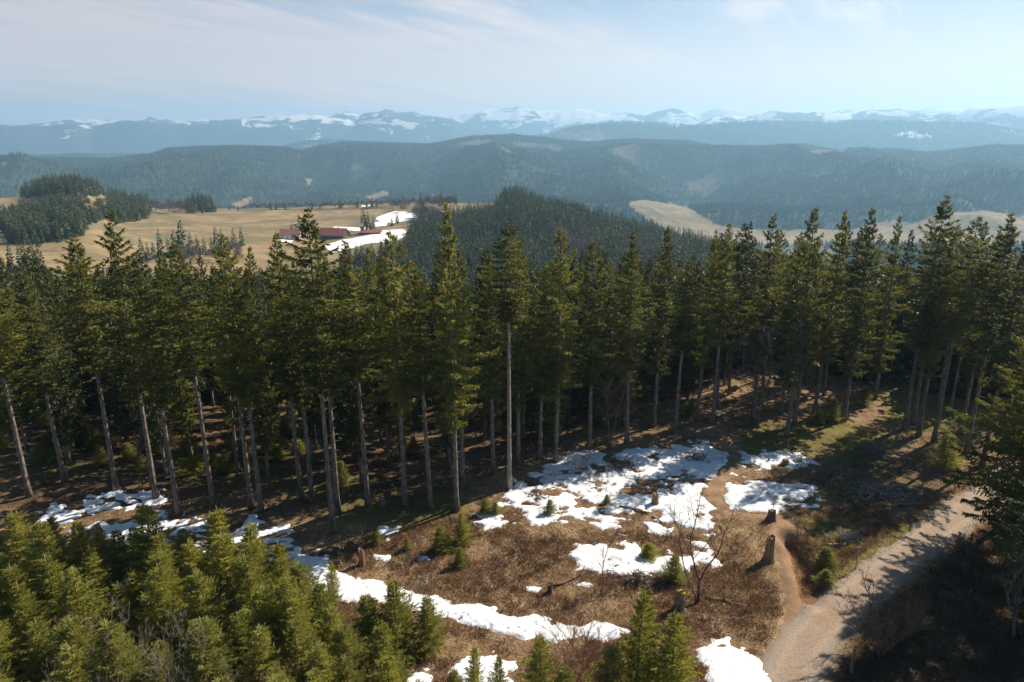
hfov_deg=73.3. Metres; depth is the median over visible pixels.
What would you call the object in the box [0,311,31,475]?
spruce tree
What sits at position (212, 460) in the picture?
young spruce
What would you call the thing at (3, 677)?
young spruce
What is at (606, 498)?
young spruce
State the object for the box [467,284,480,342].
spruce tree
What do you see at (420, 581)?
bare shrub
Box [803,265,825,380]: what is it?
spruce tree
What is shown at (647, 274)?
spruce tree
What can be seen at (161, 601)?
young spruce
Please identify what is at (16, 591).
young spruce
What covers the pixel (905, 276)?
spruce tree
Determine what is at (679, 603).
tree stump
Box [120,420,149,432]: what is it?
young spruce
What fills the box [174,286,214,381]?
spruce tree
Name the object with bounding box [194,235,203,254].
spruce
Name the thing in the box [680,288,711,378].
spruce tree
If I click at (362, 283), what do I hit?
spruce tree
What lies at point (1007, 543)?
spruce tree
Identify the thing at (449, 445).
spruce tree
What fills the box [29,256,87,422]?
spruce tree
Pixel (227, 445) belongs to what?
young spruce
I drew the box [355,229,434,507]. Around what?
spruce tree
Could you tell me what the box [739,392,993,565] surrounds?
green grass
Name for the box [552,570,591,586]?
fallen log
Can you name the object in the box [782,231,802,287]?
spruce tree
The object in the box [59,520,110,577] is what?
young spruce
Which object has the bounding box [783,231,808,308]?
spruce tree
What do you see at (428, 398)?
spruce tree
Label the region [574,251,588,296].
spruce tree
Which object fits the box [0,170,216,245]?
knoll forest
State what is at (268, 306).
spruce tree
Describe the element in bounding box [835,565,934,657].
bare shrub
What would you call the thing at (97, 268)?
spruce tree
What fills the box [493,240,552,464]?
spruce tree
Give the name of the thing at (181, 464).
young spruce
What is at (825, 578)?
young spruce
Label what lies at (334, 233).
farmhouse
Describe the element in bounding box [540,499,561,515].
young spruce
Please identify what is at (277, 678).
young spruce
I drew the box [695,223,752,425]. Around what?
spruce tree
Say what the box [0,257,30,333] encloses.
spruce tree
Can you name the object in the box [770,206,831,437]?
spruce tree
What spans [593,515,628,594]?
bare tree
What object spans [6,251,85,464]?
spruce tree
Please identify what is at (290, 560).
young spruce
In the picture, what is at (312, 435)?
spruce tree
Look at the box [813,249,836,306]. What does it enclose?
spruce tree
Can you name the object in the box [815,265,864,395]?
spruce tree
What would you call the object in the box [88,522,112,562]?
young spruce
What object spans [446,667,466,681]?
young spruce
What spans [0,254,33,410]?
spruce tree
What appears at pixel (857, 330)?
spruce tree
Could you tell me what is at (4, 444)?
young spruce
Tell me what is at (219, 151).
ridge forest
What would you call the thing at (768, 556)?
tree stump
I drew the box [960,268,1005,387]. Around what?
spruce tree
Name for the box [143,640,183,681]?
young spruce
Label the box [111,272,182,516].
spruce tree
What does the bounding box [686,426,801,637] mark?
dirt path
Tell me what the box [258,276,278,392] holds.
spruce tree
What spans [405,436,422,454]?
young spruce
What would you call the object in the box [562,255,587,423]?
spruce tree
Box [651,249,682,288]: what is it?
spruce tree
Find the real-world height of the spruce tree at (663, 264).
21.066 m
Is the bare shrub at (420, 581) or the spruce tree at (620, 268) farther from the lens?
the spruce tree at (620, 268)
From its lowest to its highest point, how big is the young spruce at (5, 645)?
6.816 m
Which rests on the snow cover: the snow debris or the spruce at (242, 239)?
the snow debris
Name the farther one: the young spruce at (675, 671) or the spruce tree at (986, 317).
the spruce tree at (986, 317)
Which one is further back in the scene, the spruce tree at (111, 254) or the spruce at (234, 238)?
the spruce at (234, 238)
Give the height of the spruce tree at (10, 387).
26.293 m
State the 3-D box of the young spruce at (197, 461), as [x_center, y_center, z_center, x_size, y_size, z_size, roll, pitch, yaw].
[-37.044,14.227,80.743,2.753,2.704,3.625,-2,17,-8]
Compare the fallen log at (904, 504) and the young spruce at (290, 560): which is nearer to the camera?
the young spruce at (290, 560)
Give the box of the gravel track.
[757,456,1018,681]
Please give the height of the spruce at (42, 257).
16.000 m
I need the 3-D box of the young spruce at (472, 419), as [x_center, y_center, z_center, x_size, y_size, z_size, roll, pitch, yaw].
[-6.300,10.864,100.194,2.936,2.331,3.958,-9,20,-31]
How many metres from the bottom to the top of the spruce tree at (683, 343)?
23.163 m
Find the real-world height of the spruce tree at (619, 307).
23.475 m
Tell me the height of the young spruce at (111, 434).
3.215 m
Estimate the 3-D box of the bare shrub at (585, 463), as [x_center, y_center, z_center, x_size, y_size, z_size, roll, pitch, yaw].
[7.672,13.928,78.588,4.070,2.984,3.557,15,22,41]
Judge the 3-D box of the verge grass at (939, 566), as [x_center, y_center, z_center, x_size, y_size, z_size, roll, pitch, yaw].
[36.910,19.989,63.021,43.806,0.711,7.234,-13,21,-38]
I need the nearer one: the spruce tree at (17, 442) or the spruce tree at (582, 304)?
the spruce tree at (17, 442)
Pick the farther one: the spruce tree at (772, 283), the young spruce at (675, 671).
the spruce tree at (772, 283)
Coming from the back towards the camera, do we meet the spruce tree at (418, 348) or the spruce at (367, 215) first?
the spruce at (367, 215)
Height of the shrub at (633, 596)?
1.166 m
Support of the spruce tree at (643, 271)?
on the ground at (308, 521)
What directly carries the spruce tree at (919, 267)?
on the ground at (308, 521)
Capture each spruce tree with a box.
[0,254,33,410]
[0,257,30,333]
[0,265,68,483]
[0,287,36,453]
[0,288,33,497]
[0,289,27,436]
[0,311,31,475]
[5,286,38,421]
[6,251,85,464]
[7,259,31,307]
[20,259,78,397]
[27,234,132,490]
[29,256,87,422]
[33,293,98,451]
[44,266,75,411]
[65,256,119,429]
[65,290,102,407]
[66,250,90,318]
[81,279,152,458]
[85,211,172,498]
[91,278,131,439]
[95,264,123,378]
[96,262,149,448]
[102,251,133,324]
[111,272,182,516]
[118,290,173,479]
[124,251,173,426]
[126,242,216,507]
[128,256,167,405]
[149,275,201,435]
[152,250,205,408]
[157,254,207,457]
[160,251,210,430]
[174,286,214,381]
[184,232,254,510]
[191,271,218,406]
[194,253,214,338]
[200,257,252,437]
[203,275,247,472]
[204,263,237,434]
[205,286,229,415]
[210,277,266,512]
[225,256,246,365]
[236,265,280,486]
[241,245,273,403]
[241,267,271,413]
[244,272,282,449]
[248,232,312,499]
[251,206,378,534]
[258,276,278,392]
[261,254,295,425]
[263,270,278,366]
[264,269,318,502]
[269,262,298,435]
[279,274,317,449]
[279,274,322,462]
[290,256,351,514]
[308,274,364,469]
[318,250,378,484]
[318,255,341,424]
[325,294,371,456]
[326,240,384,507]
[354,266,371,410]
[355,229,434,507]
[356,246,392,443]
[363,288,401,464]
[364,260,407,416]
[371,258,413,428]
[375,282,416,479]
[379,258,432,448]
[391,266,453,510]
[402,261,434,410]
[404,272,435,406]
[412,253,455,433]
[423,284,436,404]
[426,247,492,488]
[429,267,476,470]
[430,284,458,447]
[431,200,499,512]
[435,271,469,404]
[457,278,474,396]
[465,284,501,430]
[467,271,504,409]
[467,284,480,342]
[468,252,512,440]
[468,253,506,431]
[470,253,522,475]
[471,221,537,489]
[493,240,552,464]
[497,254,533,396]
[501,260,548,420]
[503,272,541,435]
[520,297,538,413]
[524,267,564,459]
[525,227,584,461]
[525,287,574,445]
[528,293,564,407]
[531,268,552,311]
[542,256,571,307]
[543,273,580,433]
[562,237,622,449]
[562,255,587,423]
[569,284,606,397]
[572,287,619,415]
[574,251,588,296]
[575,279,590,373]
[576,256,621,431]
[588,282,623,391]
[591,251,614,344]
[593,262,622,379]
[603,252,609,281]
[604,248,643,406]
[605,257,642,382]
[606,229,658,444]
[606,295,648,424]
[610,266,617,284]
[626,261,652,396]
[634,257,651,373]
[637,260,657,389]
[640,269,683,408]
[640,278,663,329]
[643,227,692,427]
[647,253,683,366]
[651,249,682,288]
[658,259,710,433]
[662,291,686,390]
[669,280,683,373]
[670,259,719,400]
[672,256,685,291]
[678,276,704,379]
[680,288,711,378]
[681,254,699,329]
[691,230,729,421]
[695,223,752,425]
[702,263,718,372]
[705,245,738,291]
[707,233,722,284]
[707,250,742,404]
[708,229,733,288]
[713,246,751,385]
[720,223,756,394]
[726,262,751,376]
[728,214,792,420]
[733,236,763,371]
[735,221,755,272]
[741,261,784,380]
[746,255,779,296]
[750,262,765,344]
[758,230,790,389]
[761,232,790,374]
[762,264,817,414]
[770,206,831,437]
[774,253,827,402]
[776,237,820,392]
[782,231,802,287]
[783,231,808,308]
[791,248,839,425]
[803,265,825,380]
[810,211,862,418]
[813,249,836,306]
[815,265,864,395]
[830,221,856,299]
[830,226,882,384]
[835,208,888,421]
[840,227,873,357]
[862,233,898,310]
[866,216,914,399]
[879,257,900,286]
[880,260,902,307]
[885,230,917,382]
[894,194,981,429]
[902,235,953,424]
[909,236,962,436]
[911,231,952,311]
[929,215,1010,442]
[935,227,963,303]
[936,233,976,400]
[940,332,1023,568]
[947,221,1004,415]
[948,228,1010,434]
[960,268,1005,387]
[963,212,1023,453]
[975,336,1023,521]
[977,238,1023,465]
[985,478,1023,629]
[995,230,1017,280]
[996,248,1023,324]
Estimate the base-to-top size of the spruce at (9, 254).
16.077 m
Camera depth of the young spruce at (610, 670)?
43.69 m
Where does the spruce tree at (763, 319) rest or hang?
on the ground at (308, 521)
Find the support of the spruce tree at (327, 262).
on the ground at (308, 521)
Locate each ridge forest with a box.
[0,133,1023,213]
[1,118,1023,157]
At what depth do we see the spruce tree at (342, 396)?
83.75 m
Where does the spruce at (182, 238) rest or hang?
on the ground at (308, 521)
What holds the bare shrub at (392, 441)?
on the ground at (308, 521)
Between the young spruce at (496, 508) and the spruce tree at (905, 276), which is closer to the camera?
the young spruce at (496, 508)
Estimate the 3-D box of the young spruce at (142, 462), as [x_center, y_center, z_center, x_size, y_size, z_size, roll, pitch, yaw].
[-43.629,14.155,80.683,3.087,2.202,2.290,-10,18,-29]
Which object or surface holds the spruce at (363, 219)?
on the ground at (308, 521)
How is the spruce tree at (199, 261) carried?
on the ground at (308, 521)
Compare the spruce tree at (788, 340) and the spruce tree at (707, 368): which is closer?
the spruce tree at (788, 340)
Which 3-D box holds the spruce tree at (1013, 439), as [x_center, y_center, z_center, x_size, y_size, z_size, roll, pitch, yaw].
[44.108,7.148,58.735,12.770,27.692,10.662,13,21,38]
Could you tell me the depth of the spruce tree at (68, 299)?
111.59 m
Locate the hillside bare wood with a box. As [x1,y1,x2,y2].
[409,204,659,265]
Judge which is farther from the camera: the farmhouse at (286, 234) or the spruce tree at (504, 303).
the farmhouse at (286, 234)
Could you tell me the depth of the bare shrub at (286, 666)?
44.41 m
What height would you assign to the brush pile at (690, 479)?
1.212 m
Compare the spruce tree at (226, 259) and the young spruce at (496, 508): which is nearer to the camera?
the young spruce at (496, 508)
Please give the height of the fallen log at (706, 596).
0.614 m
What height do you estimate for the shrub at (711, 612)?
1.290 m
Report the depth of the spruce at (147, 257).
463.63 m
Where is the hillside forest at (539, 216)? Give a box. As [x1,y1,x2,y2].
[338,182,1023,294]
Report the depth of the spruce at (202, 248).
510.19 m
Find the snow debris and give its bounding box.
[532,442,817,529]
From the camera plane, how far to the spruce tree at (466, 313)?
107.17 m
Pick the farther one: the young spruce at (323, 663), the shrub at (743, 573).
the shrub at (743, 573)
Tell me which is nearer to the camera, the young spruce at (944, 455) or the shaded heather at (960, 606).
the shaded heather at (960, 606)
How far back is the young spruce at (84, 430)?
89.27 m
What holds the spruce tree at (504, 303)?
on the ground at (308, 521)
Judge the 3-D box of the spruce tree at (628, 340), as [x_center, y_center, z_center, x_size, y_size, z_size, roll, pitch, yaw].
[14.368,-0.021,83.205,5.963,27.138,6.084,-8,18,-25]
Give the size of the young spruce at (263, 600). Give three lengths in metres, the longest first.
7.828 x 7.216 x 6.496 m
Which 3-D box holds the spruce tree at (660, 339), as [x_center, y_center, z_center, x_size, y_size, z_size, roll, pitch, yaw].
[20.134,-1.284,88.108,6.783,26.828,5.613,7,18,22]
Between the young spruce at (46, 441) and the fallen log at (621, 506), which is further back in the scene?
the young spruce at (46, 441)
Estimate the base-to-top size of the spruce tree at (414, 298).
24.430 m
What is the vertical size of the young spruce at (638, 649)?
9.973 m
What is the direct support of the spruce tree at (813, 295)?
on the ground at (308, 521)
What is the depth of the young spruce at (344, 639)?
46.04 m
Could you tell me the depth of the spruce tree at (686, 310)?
107.07 m
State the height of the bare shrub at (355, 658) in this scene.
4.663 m
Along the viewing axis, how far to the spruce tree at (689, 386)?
98.72 m
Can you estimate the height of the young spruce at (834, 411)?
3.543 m
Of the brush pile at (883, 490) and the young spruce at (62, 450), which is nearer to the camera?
the brush pile at (883, 490)
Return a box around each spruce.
[0,431,14,450]
[0,508,40,571]
[0,534,16,561]
[0,552,24,595]
[0,553,34,613]
[0,563,51,657]
[0,603,19,657]
[0,619,31,681]
[0,664,29,681]
[0,671,14,681]
[2,581,56,671]
[4,536,66,623]
[5,244,18,272]
[9,630,56,681]
[12,518,70,581]
[14,616,65,681]
[15,240,28,268]
[18,441,56,466]
[20,245,31,273]
[20,513,57,551]
[20,566,135,665]
[23,551,113,630]
[25,615,137,681]
[26,236,38,265]
[29,408,57,428]
[36,244,46,267]
[40,434,54,454]
[41,642,113,681]
[42,516,69,556]
[48,434,75,454]
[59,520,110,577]
[62,528,114,588]
[74,422,91,446]
[76,546,118,623]
[81,428,105,452]
[84,632,116,653]
[87,444,108,466]
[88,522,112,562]
[89,618,169,681]
[96,426,118,446]
[99,528,142,590]
[100,433,118,451]
[104,581,146,637]
[110,566,132,610]
[115,604,148,655]
[117,502,183,604]
[118,527,147,565]
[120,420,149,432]
[120,442,135,459]
[122,633,145,677]
[123,568,144,614]
[126,453,147,471]
[127,547,226,650]
[130,563,192,678]
[131,530,189,616]
[137,238,146,260]
[137,649,179,681]
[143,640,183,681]
[144,243,153,261]
[149,428,172,452]
[150,241,156,258]
[156,229,165,254]
[159,453,189,470]
[165,237,173,257]
[166,457,195,478]
[167,426,182,446]
[170,231,178,255]
[171,532,207,590]
[171,567,250,681]
[171,582,231,643]
[172,538,233,637]
[175,220,189,253]
[175,528,206,561]
[175,616,247,681]
[176,437,200,452]
[177,442,194,464]
[180,452,205,475]
[187,232,197,255]
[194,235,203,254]
[195,505,238,597]
[197,617,235,678]
[200,526,217,568]
[201,237,206,253]
[203,452,220,471]
[206,530,240,617]
[209,237,213,250]
[212,674,234,681]
[213,227,218,247]
[216,449,235,475]
[220,434,237,446]
[221,440,234,458]
[221,610,274,681]
[223,553,286,629]
[226,437,252,460]
[226,523,275,597]
[226,539,279,612]
[226,623,236,646]
[231,228,236,247]
[232,584,298,681]
[235,623,295,681]
[238,227,245,245]
[258,435,280,453]
[258,443,292,463]
[258,542,307,610]
[262,571,325,678]
[263,661,296,681]
[265,671,292,681]
[267,429,289,448]
[271,542,297,577]
[273,614,332,681]
[277,419,298,436]
[280,558,343,622]
[286,437,310,455]
[295,640,338,681]
[304,666,324,681]
[307,581,338,639]
[309,603,367,669]
[324,560,342,598]
[327,620,374,681]
[329,432,350,449]
[330,460,351,488]
[331,654,368,681]
[350,592,412,672]
[356,621,414,681]
[358,207,367,233]
[365,213,371,228]
[365,655,403,681]
[369,525,384,545]
[379,579,430,664]
[399,536,412,551]
[404,410,422,427]
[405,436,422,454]
[411,595,449,659]
[418,199,427,222]
[430,525,456,558]
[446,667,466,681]
[449,511,479,545]
[453,547,467,568]
[462,647,485,681]
[467,410,477,423]
[474,413,488,427]
[479,498,492,516]
[485,656,509,681]
[487,501,503,514]
[500,403,511,420]
[505,405,515,423]
[517,636,558,681]
[520,411,538,430]
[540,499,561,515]
[554,662,575,681]
[581,646,628,681]
[602,494,612,503]
[611,586,672,681]
[640,542,662,562]
[640,609,703,681]
[659,553,690,584]
[678,400,702,420]
[809,409,826,424]
[811,546,850,575]
[811,568,841,588]
[824,398,844,422]
[850,385,873,405]
[922,431,970,471]
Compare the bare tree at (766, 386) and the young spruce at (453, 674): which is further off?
the bare tree at (766, 386)
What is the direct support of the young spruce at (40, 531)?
on the ground at (308, 521)
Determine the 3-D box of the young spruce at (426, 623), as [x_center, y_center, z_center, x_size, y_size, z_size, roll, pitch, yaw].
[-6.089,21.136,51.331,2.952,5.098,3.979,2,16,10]
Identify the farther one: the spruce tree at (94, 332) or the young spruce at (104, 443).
the young spruce at (104, 443)
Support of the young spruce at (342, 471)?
on the ground at (308, 521)
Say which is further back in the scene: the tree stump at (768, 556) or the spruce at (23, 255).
the spruce at (23, 255)
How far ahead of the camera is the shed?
657.24 m
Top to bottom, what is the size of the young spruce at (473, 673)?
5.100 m
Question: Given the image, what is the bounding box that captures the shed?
[360,229,381,234]
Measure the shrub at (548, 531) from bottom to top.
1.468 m
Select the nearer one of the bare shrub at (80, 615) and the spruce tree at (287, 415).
the bare shrub at (80, 615)
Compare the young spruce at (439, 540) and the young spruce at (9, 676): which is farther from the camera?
the young spruce at (439, 540)
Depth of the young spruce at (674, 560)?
59.68 m
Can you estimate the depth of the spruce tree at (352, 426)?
74.77 m
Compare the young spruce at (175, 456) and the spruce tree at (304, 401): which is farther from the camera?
the young spruce at (175, 456)
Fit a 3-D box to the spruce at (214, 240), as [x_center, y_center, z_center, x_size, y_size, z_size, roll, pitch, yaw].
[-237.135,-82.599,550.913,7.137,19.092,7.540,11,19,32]
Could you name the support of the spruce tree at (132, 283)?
on the ground at (308, 521)
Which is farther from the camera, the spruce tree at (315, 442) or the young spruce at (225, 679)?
the spruce tree at (315, 442)
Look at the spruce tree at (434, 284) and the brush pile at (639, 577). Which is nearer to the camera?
the brush pile at (639, 577)
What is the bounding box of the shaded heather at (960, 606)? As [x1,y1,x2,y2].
[833,523,1023,681]
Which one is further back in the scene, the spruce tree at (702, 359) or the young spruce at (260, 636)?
the spruce tree at (702, 359)
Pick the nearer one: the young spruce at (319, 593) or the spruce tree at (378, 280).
the young spruce at (319, 593)
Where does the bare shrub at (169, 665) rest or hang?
on the ground at (308, 521)
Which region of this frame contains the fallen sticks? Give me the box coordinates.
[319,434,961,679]
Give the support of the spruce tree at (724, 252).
on the ground at (308, 521)
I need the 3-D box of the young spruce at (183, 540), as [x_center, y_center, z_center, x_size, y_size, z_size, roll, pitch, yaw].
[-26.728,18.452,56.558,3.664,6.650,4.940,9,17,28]
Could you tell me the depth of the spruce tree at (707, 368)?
112.85 m
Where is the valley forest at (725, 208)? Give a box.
[152,192,1023,270]
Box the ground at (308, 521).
[0,103,1023,681]
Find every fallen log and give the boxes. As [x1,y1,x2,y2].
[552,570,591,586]
[619,505,649,512]
[705,595,746,607]
[808,540,839,548]
[826,540,841,545]
[893,499,924,505]
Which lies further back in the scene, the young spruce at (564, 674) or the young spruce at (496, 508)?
the young spruce at (496, 508)
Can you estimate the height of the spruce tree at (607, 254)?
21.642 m
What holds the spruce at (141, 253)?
on the ground at (308, 521)
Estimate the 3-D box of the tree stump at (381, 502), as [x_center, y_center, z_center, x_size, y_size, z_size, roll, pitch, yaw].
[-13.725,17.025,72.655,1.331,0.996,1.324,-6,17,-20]
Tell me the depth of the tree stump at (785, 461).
80.95 m
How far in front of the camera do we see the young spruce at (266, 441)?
88.02 m
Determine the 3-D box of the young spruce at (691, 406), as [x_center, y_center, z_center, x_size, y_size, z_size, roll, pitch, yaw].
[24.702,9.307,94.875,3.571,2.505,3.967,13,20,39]
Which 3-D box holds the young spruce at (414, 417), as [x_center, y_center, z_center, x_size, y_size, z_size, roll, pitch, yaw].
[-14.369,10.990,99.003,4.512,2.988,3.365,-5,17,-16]
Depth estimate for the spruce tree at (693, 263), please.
114.38 m
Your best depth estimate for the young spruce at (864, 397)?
99.26 m
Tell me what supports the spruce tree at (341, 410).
on the ground at (308, 521)
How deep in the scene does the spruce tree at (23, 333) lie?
91.16 m
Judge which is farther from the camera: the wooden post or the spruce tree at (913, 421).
the spruce tree at (913, 421)
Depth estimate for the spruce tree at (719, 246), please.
132.15 m
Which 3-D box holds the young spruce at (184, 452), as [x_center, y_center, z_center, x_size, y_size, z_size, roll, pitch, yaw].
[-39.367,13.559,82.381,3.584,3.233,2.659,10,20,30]
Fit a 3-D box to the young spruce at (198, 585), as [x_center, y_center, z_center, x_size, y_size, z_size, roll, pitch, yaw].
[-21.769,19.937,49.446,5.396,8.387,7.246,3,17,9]
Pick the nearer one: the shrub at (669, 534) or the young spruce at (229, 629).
the young spruce at (229, 629)
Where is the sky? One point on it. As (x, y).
(132, 60)
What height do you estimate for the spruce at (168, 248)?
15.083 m
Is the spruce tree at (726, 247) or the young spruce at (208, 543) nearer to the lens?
the young spruce at (208, 543)
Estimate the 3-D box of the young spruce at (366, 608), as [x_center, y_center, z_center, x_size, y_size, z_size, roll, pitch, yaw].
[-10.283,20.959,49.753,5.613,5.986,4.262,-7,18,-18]
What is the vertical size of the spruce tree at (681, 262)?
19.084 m
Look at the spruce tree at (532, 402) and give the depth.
92.04 m
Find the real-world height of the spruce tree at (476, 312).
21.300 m
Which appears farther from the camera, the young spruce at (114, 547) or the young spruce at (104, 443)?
the young spruce at (104, 443)
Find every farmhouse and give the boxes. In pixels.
[279,227,301,239]
[319,227,350,238]
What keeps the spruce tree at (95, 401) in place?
on the ground at (308, 521)
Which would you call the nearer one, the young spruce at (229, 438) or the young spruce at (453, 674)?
the young spruce at (453, 674)
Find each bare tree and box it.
[167,201,177,207]
[203,251,212,258]
[344,522,363,548]
[547,531,566,559]
[587,363,641,450]
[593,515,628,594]
[631,488,640,527]
[665,484,754,602]
[724,312,801,426]
[769,490,781,509]
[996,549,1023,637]
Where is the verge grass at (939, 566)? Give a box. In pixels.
[803,493,1005,681]
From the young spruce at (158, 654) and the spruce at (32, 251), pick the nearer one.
the young spruce at (158, 654)
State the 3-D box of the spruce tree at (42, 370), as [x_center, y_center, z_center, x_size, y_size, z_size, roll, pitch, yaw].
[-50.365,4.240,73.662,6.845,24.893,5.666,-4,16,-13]
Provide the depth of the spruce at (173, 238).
493.19 m
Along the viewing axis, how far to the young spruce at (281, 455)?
84.55 m
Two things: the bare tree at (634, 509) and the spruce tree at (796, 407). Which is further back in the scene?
the spruce tree at (796, 407)
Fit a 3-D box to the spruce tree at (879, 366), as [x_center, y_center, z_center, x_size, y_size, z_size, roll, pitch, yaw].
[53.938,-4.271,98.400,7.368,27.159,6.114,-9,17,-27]
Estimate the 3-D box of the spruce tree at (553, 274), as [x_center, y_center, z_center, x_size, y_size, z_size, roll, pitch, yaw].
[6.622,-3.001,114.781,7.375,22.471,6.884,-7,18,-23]
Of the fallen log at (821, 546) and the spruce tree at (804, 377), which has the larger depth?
the spruce tree at (804, 377)
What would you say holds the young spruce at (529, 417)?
on the ground at (308, 521)
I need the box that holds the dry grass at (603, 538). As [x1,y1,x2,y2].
[312,477,958,681]
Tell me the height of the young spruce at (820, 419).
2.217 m
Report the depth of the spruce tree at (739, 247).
98.08 m
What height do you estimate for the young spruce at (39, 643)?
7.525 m
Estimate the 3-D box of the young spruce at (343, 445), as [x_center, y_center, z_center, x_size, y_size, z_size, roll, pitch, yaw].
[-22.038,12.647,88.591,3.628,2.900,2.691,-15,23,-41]
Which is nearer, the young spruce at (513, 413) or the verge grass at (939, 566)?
the verge grass at (939, 566)
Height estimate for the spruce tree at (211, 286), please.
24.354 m
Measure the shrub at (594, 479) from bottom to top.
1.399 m
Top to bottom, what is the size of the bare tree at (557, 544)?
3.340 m
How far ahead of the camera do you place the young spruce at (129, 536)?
60.11 m
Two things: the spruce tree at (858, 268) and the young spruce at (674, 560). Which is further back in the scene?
the spruce tree at (858, 268)
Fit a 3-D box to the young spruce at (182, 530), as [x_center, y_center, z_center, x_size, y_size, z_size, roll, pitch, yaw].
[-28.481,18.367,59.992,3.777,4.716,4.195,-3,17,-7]
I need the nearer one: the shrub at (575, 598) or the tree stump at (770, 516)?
the shrub at (575, 598)
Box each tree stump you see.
[357,548,366,567]
[377,497,386,505]
[546,582,553,594]
[651,492,658,504]
[672,589,686,612]
[762,534,775,563]
[765,509,776,522]
[779,458,788,465]
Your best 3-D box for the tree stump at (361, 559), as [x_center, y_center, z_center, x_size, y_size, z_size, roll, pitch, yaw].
[-13.560,19.613,62.160,1.141,1.971,1.135,-6,17,-20]
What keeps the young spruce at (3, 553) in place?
on the ground at (308, 521)
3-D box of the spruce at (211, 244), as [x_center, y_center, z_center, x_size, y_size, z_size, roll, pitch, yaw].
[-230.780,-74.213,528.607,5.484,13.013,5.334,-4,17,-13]
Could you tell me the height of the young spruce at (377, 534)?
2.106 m
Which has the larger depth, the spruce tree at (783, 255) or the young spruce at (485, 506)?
the spruce tree at (783, 255)
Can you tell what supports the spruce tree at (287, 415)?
on the ground at (308, 521)
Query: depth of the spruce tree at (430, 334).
108.48 m
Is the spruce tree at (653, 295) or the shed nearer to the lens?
the spruce tree at (653, 295)
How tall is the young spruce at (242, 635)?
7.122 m
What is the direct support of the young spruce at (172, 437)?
on the ground at (308, 521)
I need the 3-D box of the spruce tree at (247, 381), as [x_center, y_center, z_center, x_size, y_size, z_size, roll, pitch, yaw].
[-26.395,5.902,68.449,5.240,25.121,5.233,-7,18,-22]
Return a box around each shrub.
[13,605,133,681]
[41,572,153,681]
[111,605,241,681]
[234,635,320,681]
[330,648,379,681]
[367,424,408,458]
[389,531,401,543]
[402,549,417,565]
[410,564,440,598]
[490,535,519,566]
[491,579,501,588]
[513,536,528,551]
[521,472,534,482]
[533,578,629,681]
[542,604,608,681]
[547,527,560,537]
[557,448,595,473]
[565,594,579,607]
[585,474,596,482]
[627,591,639,601]
[637,481,649,492]
[658,526,672,540]
[702,605,716,621]
[727,536,744,554]
[739,570,757,583]
[745,599,763,612]
[793,455,805,467]
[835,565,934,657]
[915,458,941,484]
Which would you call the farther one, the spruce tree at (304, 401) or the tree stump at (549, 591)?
the spruce tree at (304, 401)
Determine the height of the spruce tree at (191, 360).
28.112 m
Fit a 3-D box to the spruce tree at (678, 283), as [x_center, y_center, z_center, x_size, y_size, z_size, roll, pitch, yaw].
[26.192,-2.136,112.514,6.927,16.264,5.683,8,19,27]
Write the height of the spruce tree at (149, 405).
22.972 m
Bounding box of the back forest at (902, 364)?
[0,261,1023,419]
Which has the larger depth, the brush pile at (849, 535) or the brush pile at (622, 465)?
the brush pile at (622, 465)
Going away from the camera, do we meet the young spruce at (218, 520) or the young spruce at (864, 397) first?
the young spruce at (218, 520)
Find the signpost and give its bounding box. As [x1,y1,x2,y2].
[855,546,861,568]
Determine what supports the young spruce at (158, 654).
on the ground at (308, 521)
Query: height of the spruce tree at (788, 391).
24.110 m
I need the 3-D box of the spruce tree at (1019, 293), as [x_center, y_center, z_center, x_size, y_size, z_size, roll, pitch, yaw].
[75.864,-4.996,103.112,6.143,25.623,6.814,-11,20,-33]
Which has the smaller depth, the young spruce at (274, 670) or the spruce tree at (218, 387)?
the young spruce at (274, 670)
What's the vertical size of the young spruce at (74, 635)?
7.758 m
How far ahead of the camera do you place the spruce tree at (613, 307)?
101.25 m
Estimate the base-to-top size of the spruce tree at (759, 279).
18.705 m
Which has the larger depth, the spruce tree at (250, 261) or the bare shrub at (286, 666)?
the spruce tree at (250, 261)
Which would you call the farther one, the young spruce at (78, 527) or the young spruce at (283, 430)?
the young spruce at (283, 430)
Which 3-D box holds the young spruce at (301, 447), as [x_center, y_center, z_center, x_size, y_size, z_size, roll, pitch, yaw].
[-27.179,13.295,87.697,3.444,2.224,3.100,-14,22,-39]
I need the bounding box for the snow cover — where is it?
[36,439,820,681]
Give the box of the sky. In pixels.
[0,0,1023,125]
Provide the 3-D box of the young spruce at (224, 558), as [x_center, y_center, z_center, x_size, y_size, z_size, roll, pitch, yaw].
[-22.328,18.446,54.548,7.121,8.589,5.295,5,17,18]
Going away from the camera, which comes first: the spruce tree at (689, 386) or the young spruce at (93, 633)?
the young spruce at (93, 633)
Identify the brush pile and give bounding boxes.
[520,487,547,499]
[597,461,647,472]
[610,568,664,593]
[671,473,709,485]
[673,448,714,463]
[815,478,949,508]
[821,528,868,547]
[831,442,899,461]
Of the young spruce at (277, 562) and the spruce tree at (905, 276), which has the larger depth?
the spruce tree at (905, 276)
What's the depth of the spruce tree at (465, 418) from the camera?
72.15 m
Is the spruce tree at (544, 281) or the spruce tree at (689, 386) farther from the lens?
the spruce tree at (544, 281)
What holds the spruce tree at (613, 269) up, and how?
on the ground at (308, 521)
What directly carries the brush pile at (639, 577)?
on the ground at (308, 521)
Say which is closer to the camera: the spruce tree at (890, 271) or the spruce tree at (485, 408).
the spruce tree at (485, 408)
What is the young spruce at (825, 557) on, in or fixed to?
on the ground at (308, 521)
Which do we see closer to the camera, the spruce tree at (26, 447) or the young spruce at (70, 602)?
the young spruce at (70, 602)
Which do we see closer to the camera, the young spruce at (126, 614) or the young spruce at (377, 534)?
the young spruce at (126, 614)
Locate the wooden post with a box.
[849,648,855,673]

